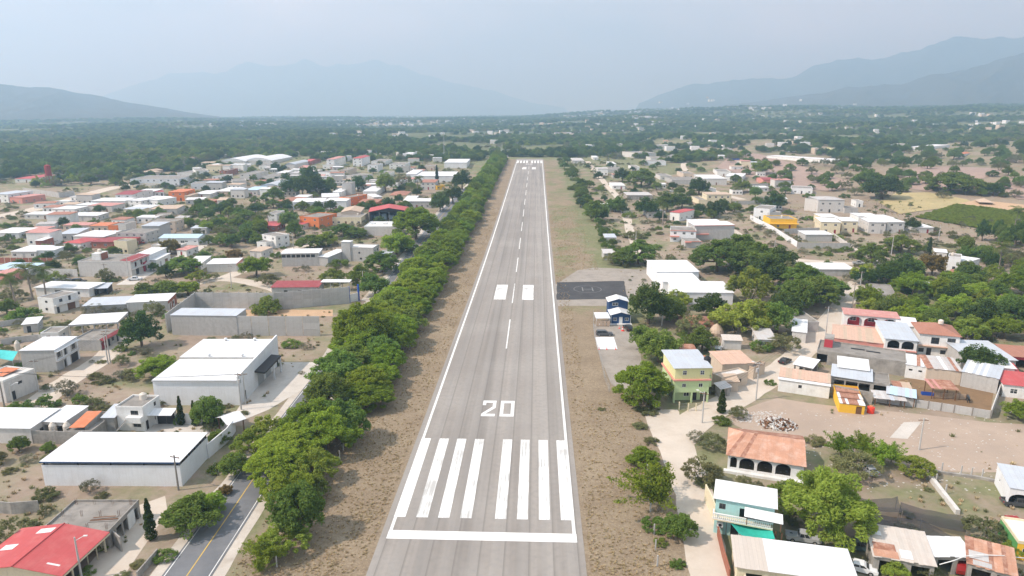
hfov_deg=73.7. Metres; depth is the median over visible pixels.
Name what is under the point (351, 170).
house
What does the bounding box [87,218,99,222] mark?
shrub
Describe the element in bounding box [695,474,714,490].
shrub
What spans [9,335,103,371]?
power line
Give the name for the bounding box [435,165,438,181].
cypress tree
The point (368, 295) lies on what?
roadside strip
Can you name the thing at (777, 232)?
boundary wall
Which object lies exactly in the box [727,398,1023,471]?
dirt lot
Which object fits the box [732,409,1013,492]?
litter
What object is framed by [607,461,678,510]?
feathery tree
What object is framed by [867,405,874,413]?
orange drum
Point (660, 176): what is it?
house
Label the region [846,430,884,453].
feathery tree
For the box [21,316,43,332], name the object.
shed
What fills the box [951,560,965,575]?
three wheeler
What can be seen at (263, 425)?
lime green tree
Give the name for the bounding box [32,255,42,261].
broadleaf tree
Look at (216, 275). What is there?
scrub tree
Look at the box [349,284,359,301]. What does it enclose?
gateway
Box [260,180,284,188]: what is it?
house
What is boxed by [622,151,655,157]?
house
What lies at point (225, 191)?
house
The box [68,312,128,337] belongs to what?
canopy roof
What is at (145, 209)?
house
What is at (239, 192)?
house
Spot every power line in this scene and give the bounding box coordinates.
[3,372,236,377]
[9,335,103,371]
[707,235,893,392]
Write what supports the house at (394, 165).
on the ground at (596, 390)
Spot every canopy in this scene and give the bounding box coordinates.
[94,282,112,294]
[320,279,352,291]
[793,356,819,371]
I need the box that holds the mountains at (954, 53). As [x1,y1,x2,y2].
[636,36,1023,108]
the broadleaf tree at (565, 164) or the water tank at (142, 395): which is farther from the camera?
the broadleaf tree at (565, 164)
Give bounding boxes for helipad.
[556,281,627,299]
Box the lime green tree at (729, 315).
[707,299,771,333]
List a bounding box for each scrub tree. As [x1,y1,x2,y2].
[0,240,9,246]
[0,287,29,300]
[0,515,43,543]
[15,209,28,216]
[39,383,52,389]
[59,251,74,260]
[61,389,73,395]
[94,268,115,278]
[110,213,125,218]
[136,184,149,189]
[183,211,198,219]
[189,171,205,179]
[192,228,204,233]
[209,227,223,233]
[211,272,219,278]
[218,227,234,233]
[227,214,241,219]
[254,273,280,285]
[395,174,411,184]
[602,252,620,264]
[675,314,710,331]
[680,454,724,482]
[697,432,726,449]
[727,405,747,417]
[750,480,764,486]
[766,332,801,350]
[778,260,809,280]
[805,166,817,173]
[819,158,831,164]
[829,448,884,479]
[830,165,844,173]
[831,156,849,166]
[837,180,852,189]
[841,171,853,178]
[847,187,863,194]
[875,191,890,198]
[878,160,889,165]
[896,163,909,169]
[897,229,907,234]
[917,567,945,575]
[933,152,944,157]
[934,186,947,191]
[936,190,951,197]
[947,159,961,166]
[960,145,972,150]
[961,514,1007,542]
[991,161,1007,170]
[1001,253,1023,266]
[1006,154,1022,162]
[1006,189,1023,196]
[1011,248,1023,257]
[1013,181,1023,186]
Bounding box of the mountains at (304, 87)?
[103,59,568,115]
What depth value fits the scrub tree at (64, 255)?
314.04 m
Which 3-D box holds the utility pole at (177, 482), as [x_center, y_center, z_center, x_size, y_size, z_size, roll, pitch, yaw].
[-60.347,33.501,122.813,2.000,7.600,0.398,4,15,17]
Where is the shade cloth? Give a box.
[725,522,774,538]
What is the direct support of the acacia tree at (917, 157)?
on the ground at (596, 390)
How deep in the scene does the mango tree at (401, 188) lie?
544.65 m
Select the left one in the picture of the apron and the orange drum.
the apron
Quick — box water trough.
[921,391,933,395]
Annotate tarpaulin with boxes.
[0,350,19,365]
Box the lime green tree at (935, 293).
[933,283,951,295]
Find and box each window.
[719,503,725,508]
[931,337,939,343]
[947,338,955,342]
[1010,389,1017,393]
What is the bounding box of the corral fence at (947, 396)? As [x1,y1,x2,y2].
[933,392,966,399]
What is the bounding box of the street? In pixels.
[656,264,882,445]
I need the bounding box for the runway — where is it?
[366,159,586,575]
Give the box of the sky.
[0,0,1023,111]
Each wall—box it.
[0,257,53,262]
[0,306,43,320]
[0,318,25,326]
[0,334,67,344]
[0,500,39,513]
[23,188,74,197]
[31,430,82,443]
[43,269,77,276]
[112,531,122,551]
[136,549,158,575]
[165,293,196,332]
[176,413,224,423]
[194,286,349,309]
[207,420,235,457]
[236,316,319,335]
[704,484,715,521]
[717,526,730,575]
[735,201,760,204]
[750,215,796,246]
[751,183,767,186]
[784,228,819,233]
[797,242,849,248]
[830,385,872,404]
[832,232,847,242]
[873,397,991,418]
[925,472,959,514]
[933,470,994,481]
[991,384,1000,412]
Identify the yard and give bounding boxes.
[145,424,227,436]
[236,362,320,422]
[246,310,332,315]
[899,379,993,409]
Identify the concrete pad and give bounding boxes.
[596,337,616,348]
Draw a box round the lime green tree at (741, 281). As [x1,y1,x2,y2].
[724,265,776,299]
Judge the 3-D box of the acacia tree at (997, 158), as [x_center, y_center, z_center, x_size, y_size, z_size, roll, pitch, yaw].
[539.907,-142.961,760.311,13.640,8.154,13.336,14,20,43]
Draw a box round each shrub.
[0,222,14,227]
[0,233,15,240]
[0,467,18,475]
[6,244,19,249]
[10,238,24,242]
[19,393,61,407]
[19,453,36,463]
[31,486,60,501]
[41,271,66,280]
[71,394,88,404]
[71,565,96,575]
[78,478,100,492]
[80,397,105,408]
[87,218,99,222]
[87,372,103,379]
[92,403,111,410]
[93,491,109,499]
[95,375,116,384]
[105,306,126,312]
[112,370,128,379]
[113,344,128,351]
[114,570,130,575]
[123,209,132,216]
[129,558,145,569]
[152,548,178,564]
[173,415,178,424]
[196,250,212,255]
[206,462,218,475]
[211,254,226,259]
[249,295,282,315]
[256,201,267,208]
[270,251,281,257]
[281,338,303,348]
[297,264,311,269]
[299,342,311,348]
[309,191,319,197]
[327,259,348,267]
[399,244,419,251]
[567,184,576,189]
[607,228,621,235]
[621,211,636,217]
[623,230,645,238]
[632,421,647,429]
[633,403,660,415]
[640,516,662,534]
[643,436,659,445]
[653,537,668,547]
[669,558,686,569]
[686,430,708,442]
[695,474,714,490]
[711,415,732,425]
[749,340,775,351]
[764,379,776,385]
[782,209,794,214]
[802,193,814,197]
[802,216,813,220]
[804,434,826,446]
[839,193,850,197]
[840,246,853,250]
[855,166,868,170]
[924,185,937,189]
[928,231,938,235]
[943,243,955,247]
[948,235,960,238]
[999,253,1014,263]
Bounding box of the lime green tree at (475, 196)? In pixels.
[470,194,482,204]
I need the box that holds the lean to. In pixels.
[718,373,739,391]
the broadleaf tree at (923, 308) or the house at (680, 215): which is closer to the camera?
the broadleaf tree at (923, 308)
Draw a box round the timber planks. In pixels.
[89,515,118,521]
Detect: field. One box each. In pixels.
[717,153,849,191]
[879,192,969,213]
[903,166,1002,191]
[918,207,1010,230]
[959,200,1023,210]
[1004,175,1023,198]
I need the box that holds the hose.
[939,554,1023,564]
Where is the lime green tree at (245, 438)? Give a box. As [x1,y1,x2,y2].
[228,426,265,454]
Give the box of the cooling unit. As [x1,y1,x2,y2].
[717,521,722,527]
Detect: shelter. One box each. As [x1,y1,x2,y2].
[871,390,906,407]
[886,385,916,407]
[891,380,911,398]
[924,378,959,400]
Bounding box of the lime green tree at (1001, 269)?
[983,263,1004,273]
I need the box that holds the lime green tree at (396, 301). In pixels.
[369,288,406,309]
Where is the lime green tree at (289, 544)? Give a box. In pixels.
[258,522,312,556]
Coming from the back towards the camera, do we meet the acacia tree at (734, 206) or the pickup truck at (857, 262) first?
the acacia tree at (734, 206)
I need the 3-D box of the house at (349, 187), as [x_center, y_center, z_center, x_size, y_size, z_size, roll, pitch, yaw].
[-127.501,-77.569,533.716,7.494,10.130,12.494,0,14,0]
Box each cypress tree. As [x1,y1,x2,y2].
[143,498,157,540]
[176,396,184,424]
[191,400,198,425]
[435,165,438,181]
[716,389,726,412]
[926,237,931,254]
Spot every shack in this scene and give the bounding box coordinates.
[865,524,937,575]
[926,535,965,574]
[965,536,1017,575]
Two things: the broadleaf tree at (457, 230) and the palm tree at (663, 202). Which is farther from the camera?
the palm tree at (663, 202)
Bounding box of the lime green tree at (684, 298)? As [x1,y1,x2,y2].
[664,289,692,304]
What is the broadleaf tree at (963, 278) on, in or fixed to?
on the ground at (596, 390)
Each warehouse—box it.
[39,432,207,485]
[151,335,281,404]
[816,333,905,375]
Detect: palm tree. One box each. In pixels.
[0,270,22,303]
[8,261,38,299]
[28,266,54,294]
[261,211,272,221]
[413,175,422,187]
[655,196,673,224]
[992,241,1014,268]
[1008,205,1023,226]
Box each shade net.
[859,496,902,517]
[874,514,950,535]
[898,502,966,535]
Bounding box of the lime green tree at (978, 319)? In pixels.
[951,314,991,335]
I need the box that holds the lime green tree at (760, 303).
[738,298,780,327]
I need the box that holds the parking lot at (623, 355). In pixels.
[594,324,640,394]
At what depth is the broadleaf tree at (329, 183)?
535.37 m
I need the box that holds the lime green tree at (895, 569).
[880,560,911,575]
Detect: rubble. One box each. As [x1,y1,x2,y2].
[731,410,782,422]
[758,416,797,431]
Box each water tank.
[14,340,20,353]
[48,422,57,430]
[62,422,70,430]
[139,392,146,399]
[704,356,710,363]
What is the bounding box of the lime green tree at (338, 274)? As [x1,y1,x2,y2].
[319,268,345,279]
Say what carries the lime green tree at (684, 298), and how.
on the ground at (596, 390)
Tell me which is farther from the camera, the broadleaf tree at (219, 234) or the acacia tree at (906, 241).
the broadleaf tree at (219, 234)
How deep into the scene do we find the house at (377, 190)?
532.40 m
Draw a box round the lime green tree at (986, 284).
[963,282,995,295]
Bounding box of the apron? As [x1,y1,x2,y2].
[556,268,652,305]
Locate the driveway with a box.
[82,496,166,575]
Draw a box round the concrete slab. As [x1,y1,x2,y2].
[890,422,920,438]
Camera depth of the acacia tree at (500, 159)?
751.17 m
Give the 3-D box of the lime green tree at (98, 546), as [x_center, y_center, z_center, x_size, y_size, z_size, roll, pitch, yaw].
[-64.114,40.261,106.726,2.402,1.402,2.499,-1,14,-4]
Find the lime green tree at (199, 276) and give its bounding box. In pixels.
[183,268,210,281]
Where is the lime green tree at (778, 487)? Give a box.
[766,481,784,495]
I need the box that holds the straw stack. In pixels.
[710,324,723,336]
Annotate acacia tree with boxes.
[51,165,68,173]
[108,177,120,184]
[119,181,127,185]
[160,182,170,187]
[165,255,202,273]
[188,204,205,213]
[212,235,225,245]
[222,202,233,207]
[228,215,246,227]
[230,207,247,215]
[241,210,256,219]
[242,441,314,487]
[249,196,260,202]
[249,222,267,234]
[250,422,326,463]
[255,180,265,185]
[265,198,279,207]
[277,396,338,437]
[293,234,324,247]
[294,200,309,210]
[299,406,363,456]
[305,205,314,212]
[319,343,374,380]
[327,325,388,349]
[328,223,356,234]
[330,301,398,342]
[341,381,396,413]
[342,364,392,399]
[343,226,366,237]
[360,343,407,367]
[363,250,400,272]
[363,363,402,385]
[373,289,410,305]
[374,285,412,295]
[374,303,404,315]
[377,308,395,317]
[387,278,419,292]
[391,206,441,239]
[393,315,418,342]
[395,313,418,328]
[397,200,412,206]
[397,256,432,275]
[398,267,429,282]
[406,182,415,186]
[407,295,433,314]
[409,286,433,304]
[415,249,434,257]
[415,269,445,287]
[416,255,437,266]
[416,278,443,292]
[421,285,438,302]
[426,262,449,276]
[427,234,446,243]
[428,266,447,282]
[430,228,451,236]
[432,251,458,268]
[434,251,458,264]
[437,219,461,229]
[441,241,462,255]
[441,246,460,259]
[448,205,466,214]
[449,212,460,217]
[450,232,466,243]
[451,200,471,209]
[452,225,470,234]
[457,192,472,200]
[457,217,474,229]
[458,209,479,221]
[459,220,474,231]
[460,232,471,240]
[465,181,482,190]
[465,203,484,213]
[466,188,477,193]
[470,198,484,207]
[471,194,486,202]
[473,210,482,219]
[476,172,489,177]
[478,169,490,174]
[478,188,491,197]
[481,164,494,169]
[485,179,494,185]
[491,168,500,173]
[497,157,506,163]
[568,171,577,177]
[573,190,586,197]
[574,186,588,192]
[598,237,606,242]
[611,248,637,264]
[612,360,674,406]
[619,239,657,263]
[625,167,655,183]
[688,239,744,271]
[711,233,758,265]
[725,241,781,272]
[728,202,742,210]
[730,174,742,180]
[741,169,751,174]
[751,196,761,202]
[776,169,792,175]
[777,261,825,286]
[778,181,791,187]
[779,186,791,193]
[782,174,792,179]
[784,163,796,170]
[795,158,808,165]
[796,275,841,305]
[815,173,830,181]
[820,275,851,295]
[849,168,883,185]
[854,242,891,263]
[859,158,873,164]
[862,163,871,167]
[882,234,922,252]
[911,154,922,159]
[917,170,933,176]
[922,148,937,155]
[926,171,973,190]
[946,174,988,192]
[985,170,999,175]
[990,156,1002,160]
[996,159,1011,166]
[996,178,1010,183]
[998,192,1008,196]
[1000,182,1010,187]
[1012,176,1023,182]
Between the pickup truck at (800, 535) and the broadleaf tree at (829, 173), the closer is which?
the pickup truck at (800, 535)
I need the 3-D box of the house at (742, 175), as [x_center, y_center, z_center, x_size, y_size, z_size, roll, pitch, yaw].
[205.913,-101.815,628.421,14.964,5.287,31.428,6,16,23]
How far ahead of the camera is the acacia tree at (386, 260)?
288.48 m
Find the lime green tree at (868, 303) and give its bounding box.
[856,297,879,309]
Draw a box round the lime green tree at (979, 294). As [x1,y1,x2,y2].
[968,289,994,301]
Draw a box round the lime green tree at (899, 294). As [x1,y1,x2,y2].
[888,291,910,299]
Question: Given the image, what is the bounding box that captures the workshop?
[731,534,856,575]
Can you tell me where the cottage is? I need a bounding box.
[678,315,714,332]
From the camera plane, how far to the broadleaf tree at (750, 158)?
717.96 m
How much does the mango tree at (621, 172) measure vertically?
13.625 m
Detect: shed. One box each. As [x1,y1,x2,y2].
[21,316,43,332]
[170,308,245,335]
[221,154,264,164]
[247,154,292,164]
[270,280,323,292]
[679,344,695,348]
[751,328,776,348]
[997,360,1016,370]
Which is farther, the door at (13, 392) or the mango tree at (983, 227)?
the mango tree at (983, 227)
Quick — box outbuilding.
[82,296,132,313]
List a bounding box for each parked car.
[71,278,86,281]
[595,329,612,335]
[623,324,632,330]
[715,345,722,350]
[778,357,791,364]
[851,558,878,575]
[858,463,880,475]
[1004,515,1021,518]
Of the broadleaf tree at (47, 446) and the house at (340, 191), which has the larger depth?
the house at (340, 191)
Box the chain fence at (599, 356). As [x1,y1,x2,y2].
[593,309,609,390]
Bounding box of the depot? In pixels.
[364,221,400,235]
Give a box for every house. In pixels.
[0,190,32,202]
[0,227,38,238]
[0,262,44,274]
[0,268,24,281]
[0,366,37,402]
[0,407,60,443]
[0,523,109,575]
[10,194,45,203]
[10,245,54,257]
[15,174,56,182]
[19,336,80,371]
[24,211,75,218]
[25,229,62,244]
[28,226,55,231]
[33,201,58,208]
[35,221,58,227]
[35,237,53,244]
[37,246,64,257]
[37,290,80,313]
[40,326,69,337]
[42,205,64,210]
[42,405,87,430]
[46,212,78,222]
[46,498,140,547]
[52,206,88,212]
[57,200,74,204]
[61,202,81,205]
[62,228,89,239]
[63,222,96,230]
[64,237,99,249]
[64,411,106,431]
[73,230,118,239]
[76,193,100,202]
[76,202,96,209]
[77,251,151,276]
[77,329,120,350]
[78,212,108,220]
[88,202,125,211]
[90,222,117,230]
[91,198,135,204]
[91,237,140,247]
[100,404,118,431]
[108,222,122,230]
[110,217,134,221]
[114,238,137,253]
[115,190,152,198]
[115,394,160,430]
[116,228,160,242]
[118,221,135,230]
[124,207,148,213]
[125,293,176,312]
[128,198,154,205]
[130,175,192,185]
[130,183,160,188]
[132,205,157,211]
[135,260,146,270]
[136,215,159,222]
[137,247,166,261]
[142,222,170,235]
[143,189,163,195]
[146,219,184,231]
[147,196,171,197]
[149,196,176,204]
[150,205,184,214]
[150,253,170,265]
[151,243,186,252]
[155,190,163,195]
[155,212,172,218]
[168,189,194,200]
[175,215,192,218]
[176,245,198,255]
[177,170,193,176]
[184,193,197,200]
[185,197,205,204]
[187,256,210,270]
[191,181,208,189]
[191,225,210,233]
[193,169,208,175]
[198,190,216,197]
[203,179,223,180]
[205,164,223,171]
[205,181,226,189]
[207,258,242,271]
[212,174,232,180]
[215,187,244,195]
[217,197,230,203]
[220,168,237,174]
[222,164,232,169]
[227,183,245,187]
[230,164,247,170]
[230,188,248,197]
[231,178,246,184]
[239,171,267,179]
[248,186,267,194]
[250,246,272,257]
[257,240,272,247]
[259,163,280,169]
[259,187,277,197]
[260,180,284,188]
[262,173,288,179]
[262,232,289,247]
[267,221,284,231]
[268,210,284,220]
[270,168,278,172]
[276,197,306,206]
[277,170,292,172]
[283,190,299,195]
[285,160,307,168]
[290,170,322,174]
[293,198,326,209]
[295,194,312,197]
[299,212,336,228]
[299,222,308,229]
[308,159,320,164]
[319,170,338,175]
[319,249,341,265]
[321,193,339,198]
[323,163,340,168]
[325,198,350,208]
[326,156,345,164]
[330,172,344,176]
[332,166,343,169]
[332,175,345,181]
[332,213,367,224]
[333,188,345,196]
[339,167,356,173]
[339,194,366,205]
[341,240,378,261]
[342,181,355,194]
[346,173,372,179]
[353,155,369,165]
[356,184,370,189]
[358,199,381,203]
[363,186,384,194]
[367,163,382,171]
[367,194,382,198]
[371,159,391,164]
[383,171,394,175]
[389,162,409,168]
[389,191,410,200]
[397,166,410,172]
[403,198,432,207]
[406,170,422,177]
[416,172,456,181]
[420,179,438,189]
[425,164,436,169]
[435,184,444,189]
[444,159,469,167]
[570,158,583,162]
[595,167,619,172]
[596,167,607,174]
[599,294,631,324]
[601,249,614,259]
[603,234,616,241]
[609,182,625,188]
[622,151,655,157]
[623,192,651,199]
[628,165,639,170]
[643,209,665,217]
[644,160,665,164]
[646,156,658,159]
[646,260,699,281]
[655,173,671,179]
[655,272,700,292]
[661,349,712,402]
[665,177,695,183]
[668,281,733,304]
[670,209,694,220]
[670,226,696,241]
[677,171,694,177]
[681,238,701,247]
[686,219,718,226]
[688,221,734,239]
[691,196,706,204]
[694,175,726,184]
[702,192,731,202]
[706,187,715,191]
[709,350,753,372]
[712,367,747,385]
[712,479,782,540]
[713,169,730,175]
[726,173,745,180]
[729,165,745,169]
[729,189,742,194]
[740,160,749,166]
[748,186,768,191]
[748,361,766,378]
[753,205,775,219]
[756,171,765,175]
[756,177,771,182]
[763,215,798,228]
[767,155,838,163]
[767,210,780,214]
[770,178,790,187]
[778,367,830,398]
[790,311,818,331]
[791,186,812,193]
[791,318,807,342]
[797,230,832,241]
[797,262,851,275]
[804,198,816,211]
[809,196,844,212]
[813,213,837,221]
[814,217,840,233]
[831,364,889,391]
[832,324,883,347]
[835,217,858,231]
[837,355,869,384]
[841,307,899,327]
[842,206,857,212]
[850,213,874,225]
[851,199,862,206]
[858,217,885,233]
[860,215,893,217]
[868,283,894,299]
[874,320,919,354]
[877,218,904,233]
[896,316,916,330]
[904,224,934,232]
[904,353,925,379]
[908,282,928,293]
[911,322,962,356]
[912,144,949,149]
[918,354,961,384]
[933,248,947,256]
[945,256,979,267]
[945,340,1017,368]
[946,253,961,270]
[960,360,1003,393]
[994,463,1023,508]
[995,344,1023,359]
[997,370,1023,398]
[998,516,1023,559]
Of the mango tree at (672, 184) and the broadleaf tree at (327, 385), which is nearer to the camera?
the broadleaf tree at (327, 385)
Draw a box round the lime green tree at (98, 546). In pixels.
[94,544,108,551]
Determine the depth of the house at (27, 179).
610.26 m
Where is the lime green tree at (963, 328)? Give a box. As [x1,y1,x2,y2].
[948,318,991,339]
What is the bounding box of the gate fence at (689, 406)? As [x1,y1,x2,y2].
[678,401,702,410]
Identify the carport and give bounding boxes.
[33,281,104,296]
[147,408,176,423]
[594,312,609,325]
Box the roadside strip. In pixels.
[361,249,408,300]
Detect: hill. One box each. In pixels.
[0,84,220,121]
[726,53,1023,106]
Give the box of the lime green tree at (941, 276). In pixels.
[929,275,951,284]
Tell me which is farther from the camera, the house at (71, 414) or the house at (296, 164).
the house at (296, 164)
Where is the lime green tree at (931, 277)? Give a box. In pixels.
[923,274,934,280]
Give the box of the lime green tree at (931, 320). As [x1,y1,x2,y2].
[919,318,937,322]
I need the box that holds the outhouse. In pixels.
[721,334,742,349]
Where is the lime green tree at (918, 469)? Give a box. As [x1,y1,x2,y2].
[894,455,937,478]
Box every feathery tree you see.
[237,530,287,566]
[247,559,275,573]
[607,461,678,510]
[823,430,864,454]
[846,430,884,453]
[857,439,899,465]
[877,438,908,463]
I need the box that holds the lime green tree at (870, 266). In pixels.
[849,263,879,277]
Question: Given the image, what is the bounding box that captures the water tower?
[44,165,54,186]
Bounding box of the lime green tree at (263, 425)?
[249,414,280,440]
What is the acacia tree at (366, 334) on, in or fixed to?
on the ground at (596, 390)
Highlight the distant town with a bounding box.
[184,97,1023,162]
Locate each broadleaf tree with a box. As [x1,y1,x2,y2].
[0,298,19,314]
[6,435,30,451]
[7,401,20,406]
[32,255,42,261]
[39,441,57,453]
[64,242,77,251]
[70,224,82,228]
[104,246,123,253]
[131,282,158,294]
[132,208,144,213]
[132,354,177,378]
[150,280,178,293]
[152,206,166,214]
[157,490,223,539]
[158,238,180,253]
[172,281,200,294]
[182,217,194,226]
[183,166,192,170]
[189,395,225,424]
[198,208,215,219]
[198,220,213,227]
[199,235,214,243]
[199,490,226,514]
[201,198,216,206]
[207,429,233,443]
[210,218,225,225]
[215,232,226,237]
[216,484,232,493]
[217,451,248,475]
[220,217,228,223]
[221,206,233,216]
[222,233,239,247]
[224,249,243,257]
[226,198,236,203]
[237,227,256,242]
[237,256,271,276]
[249,174,256,179]
[249,233,262,242]
[252,217,268,229]
[253,215,264,219]
[257,467,315,506]
[262,186,284,198]
[277,211,298,224]
[285,220,305,236]
[302,371,353,403]
[310,206,325,212]
[317,231,337,245]
[321,397,371,443]
[322,176,336,192]
[345,263,377,283]
[358,272,389,293]
[365,175,373,180]
[375,171,395,191]
[380,231,415,254]
[385,321,416,347]
[399,300,426,315]
[439,234,464,252]
[440,214,457,222]
[450,229,469,235]
[471,175,485,184]
[473,191,487,201]
[559,162,569,168]
[563,157,570,162]
[569,167,578,172]
[575,182,586,188]
[582,200,609,217]
[585,180,595,187]
[597,227,606,232]
[600,241,609,247]
[605,196,625,210]
[607,239,616,244]
[624,445,660,469]
[629,324,656,342]
[636,327,684,362]
[651,181,662,189]
[658,295,686,321]
[659,512,698,540]
[673,186,685,192]
[685,325,720,351]
[686,189,697,195]
[693,210,703,217]
[705,209,717,218]
[730,179,752,189]
[743,156,754,160]
[745,205,754,211]
[749,186,762,196]
[751,160,774,171]
[761,301,799,332]
[771,159,781,165]
[775,277,819,308]
[778,464,882,552]
[820,179,828,185]
[825,171,834,176]
[825,181,839,190]
[835,160,848,166]
[849,164,857,170]
[849,284,884,301]
[872,294,906,310]
[877,149,889,154]
[885,303,922,321]
[886,168,896,173]
[887,278,911,291]
[892,169,902,176]
[893,270,933,294]
[901,296,923,310]
[903,169,916,177]
[906,177,919,184]
[907,292,930,305]
[909,305,922,314]
[914,159,922,164]
[915,143,927,150]
[916,304,943,313]
[918,251,948,274]
[919,174,932,183]
[920,150,934,157]
[920,307,951,324]
[921,160,934,168]
[925,156,940,164]
[927,277,956,292]
[929,300,955,317]
[934,293,975,316]
[940,271,961,278]
[946,148,961,159]
[947,272,976,283]
[948,165,960,170]
[953,235,977,247]
[956,245,978,257]
[956,260,976,269]
[957,160,967,165]
[962,282,994,297]
[968,273,987,284]
[974,157,984,164]
[976,188,987,194]
[977,245,997,255]
[980,148,990,155]
[983,314,1023,337]
[985,147,995,151]
[988,272,1023,291]
[988,280,1013,295]
[989,293,1008,303]
[994,224,1007,236]
[996,145,1008,150]
[997,230,1014,244]
[997,292,1022,303]
[999,398,1023,419]
[1001,166,1015,174]
[1002,153,1013,160]
[1007,266,1023,277]
[1009,172,1019,177]
[1010,257,1023,269]
[1012,140,1022,145]
[1015,229,1023,244]
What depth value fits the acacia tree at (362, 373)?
160.52 m
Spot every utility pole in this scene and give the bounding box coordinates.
[0,372,4,405]
[29,359,39,391]
[100,333,108,363]
[102,330,110,362]
[170,455,179,490]
[234,373,241,409]
[238,372,246,404]
[696,389,708,422]
[752,361,763,399]
[918,418,928,449]
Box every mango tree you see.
[12,259,24,261]
[41,251,54,257]
[44,259,61,268]
[57,217,69,224]
[71,256,85,265]
[82,174,98,183]
[92,204,105,211]
[108,174,122,183]
[120,185,130,189]
[129,169,145,175]
[129,179,139,184]
[148,262,159,270]
[156,264,173,276]
[165,215,174,218]
[173,164,184,170]
[185,157,196,164]
[193,198,202,203]
[200,185,210,190]
[212,203,226,214]
[222,175,232,182]
[247,203,262,212]
[270,162,279,168]
[279,199,292,205]
[280,172,289,178]
[282,204,292,209]
[298,165,320,179]
[304,174,326,189]
[312,200,323,206]
[322,188,330,192]
[323,199,336,210]
[351,175,366,190]
[363,199,377,209]
[373,216,385,220]
[381,197,394,204]
[393,194,402,200]
[395,167,403,172]
[397,185,405,190]
[412,188,421,195]
[418,164,425,168]
[429,191,449,210]
[442,185,462,203]
[451,170,471,189]
[575,197,585,206]
[576,178,586,183]
[580,194,593,199]
[590,205,608,218]
[593,171,602,177]
[597,219,606,225]
[613,167,631,180]
[616,204,629,212]
[627,281,674,323]
[633,196,659,211]
[653,191,680,210]
[653,211,667,219]
[668,182,677,188]
[679,193,693,207]
[688,177,710,194]
[689,292,726,313]
[694,203,705,211]
[704,200,725,217]
[718,198,729,203]
[719,202,729,210]
[743,254,786,283]
[761,191,787,206]
[766,246,802,266]
[768,290,803,315]
[834,145,843,150]
[847,156,860,164]
[850,267,876,283]
[859,160,868,164]
[860,174,904,198]
[871,264,903,283]
[875,260,902,281]
[879,152,892,159]
[886,252,926,275]
[894,156,913,163]
[900,146,908,152]
[904,217,921,227]
[931,281,972,302]
[954,264,989,279]
[955,343,1008,365]
[960,298,1003,323]
[975,218,991,240]
[979,250,994,261]
[983,254,1003,265]
[984,182,1005,195]
[989,138,1000,146]
[991,220,1006,236]
[993,150,1004,156]
[997,296,1023,321]
[1002,227,1016,241]
[1010,220,1023,243]
[1015,144,1023,148]
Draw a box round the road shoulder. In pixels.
[150,156,510,575]
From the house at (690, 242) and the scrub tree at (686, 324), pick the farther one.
the house at (690, 242)
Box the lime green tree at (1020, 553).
[1001,540,1023,556]
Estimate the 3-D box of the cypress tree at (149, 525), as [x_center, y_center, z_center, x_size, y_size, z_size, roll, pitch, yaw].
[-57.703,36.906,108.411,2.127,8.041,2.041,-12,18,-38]
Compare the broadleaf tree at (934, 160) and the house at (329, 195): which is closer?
the house at (329, 195)
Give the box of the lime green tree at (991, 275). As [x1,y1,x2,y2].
[984,266,1002,281]
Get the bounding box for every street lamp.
[9,382,17,401]
[74,535,87,575]
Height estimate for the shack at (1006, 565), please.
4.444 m
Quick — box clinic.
[159,234,207,244]
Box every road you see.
[0,184,129,216]
[27,337,131,407]
[117,241,211,284]
[162,155,507,575]
[197,277,287,291]
[218,245,308,277]
[585,161,640,253]
[644,409,726,575]
[681,161,746,199]
[794,259,881,264]
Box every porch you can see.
[215,411,245,429]
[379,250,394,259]
[714,381,731,396]
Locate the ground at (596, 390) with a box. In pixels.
[0,108,1023,575]
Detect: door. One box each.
[12,391,16,399]
[58,360,62,370]
[67,301,75,309]
[71,351,78,362]
[73,565,79,575]
[101,252,107,259]
[257,373,263,384]
[692,392,696,399]
[730,524,737,534]
[855,406,861,413]
[926,348,931,354]
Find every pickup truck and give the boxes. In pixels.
[127,276,142,280]
[785,528,821,544]
[841,536,866,551]
[852,260,864,264]
[999,495,1023,507]
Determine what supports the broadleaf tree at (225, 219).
on the ground at (596, 390)
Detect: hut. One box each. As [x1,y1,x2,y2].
[833,384,865,414]
[976,198,993,202]
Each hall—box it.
[281,248,322,266]
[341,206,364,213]
[369,204,408,220]
[723,427,806,483]

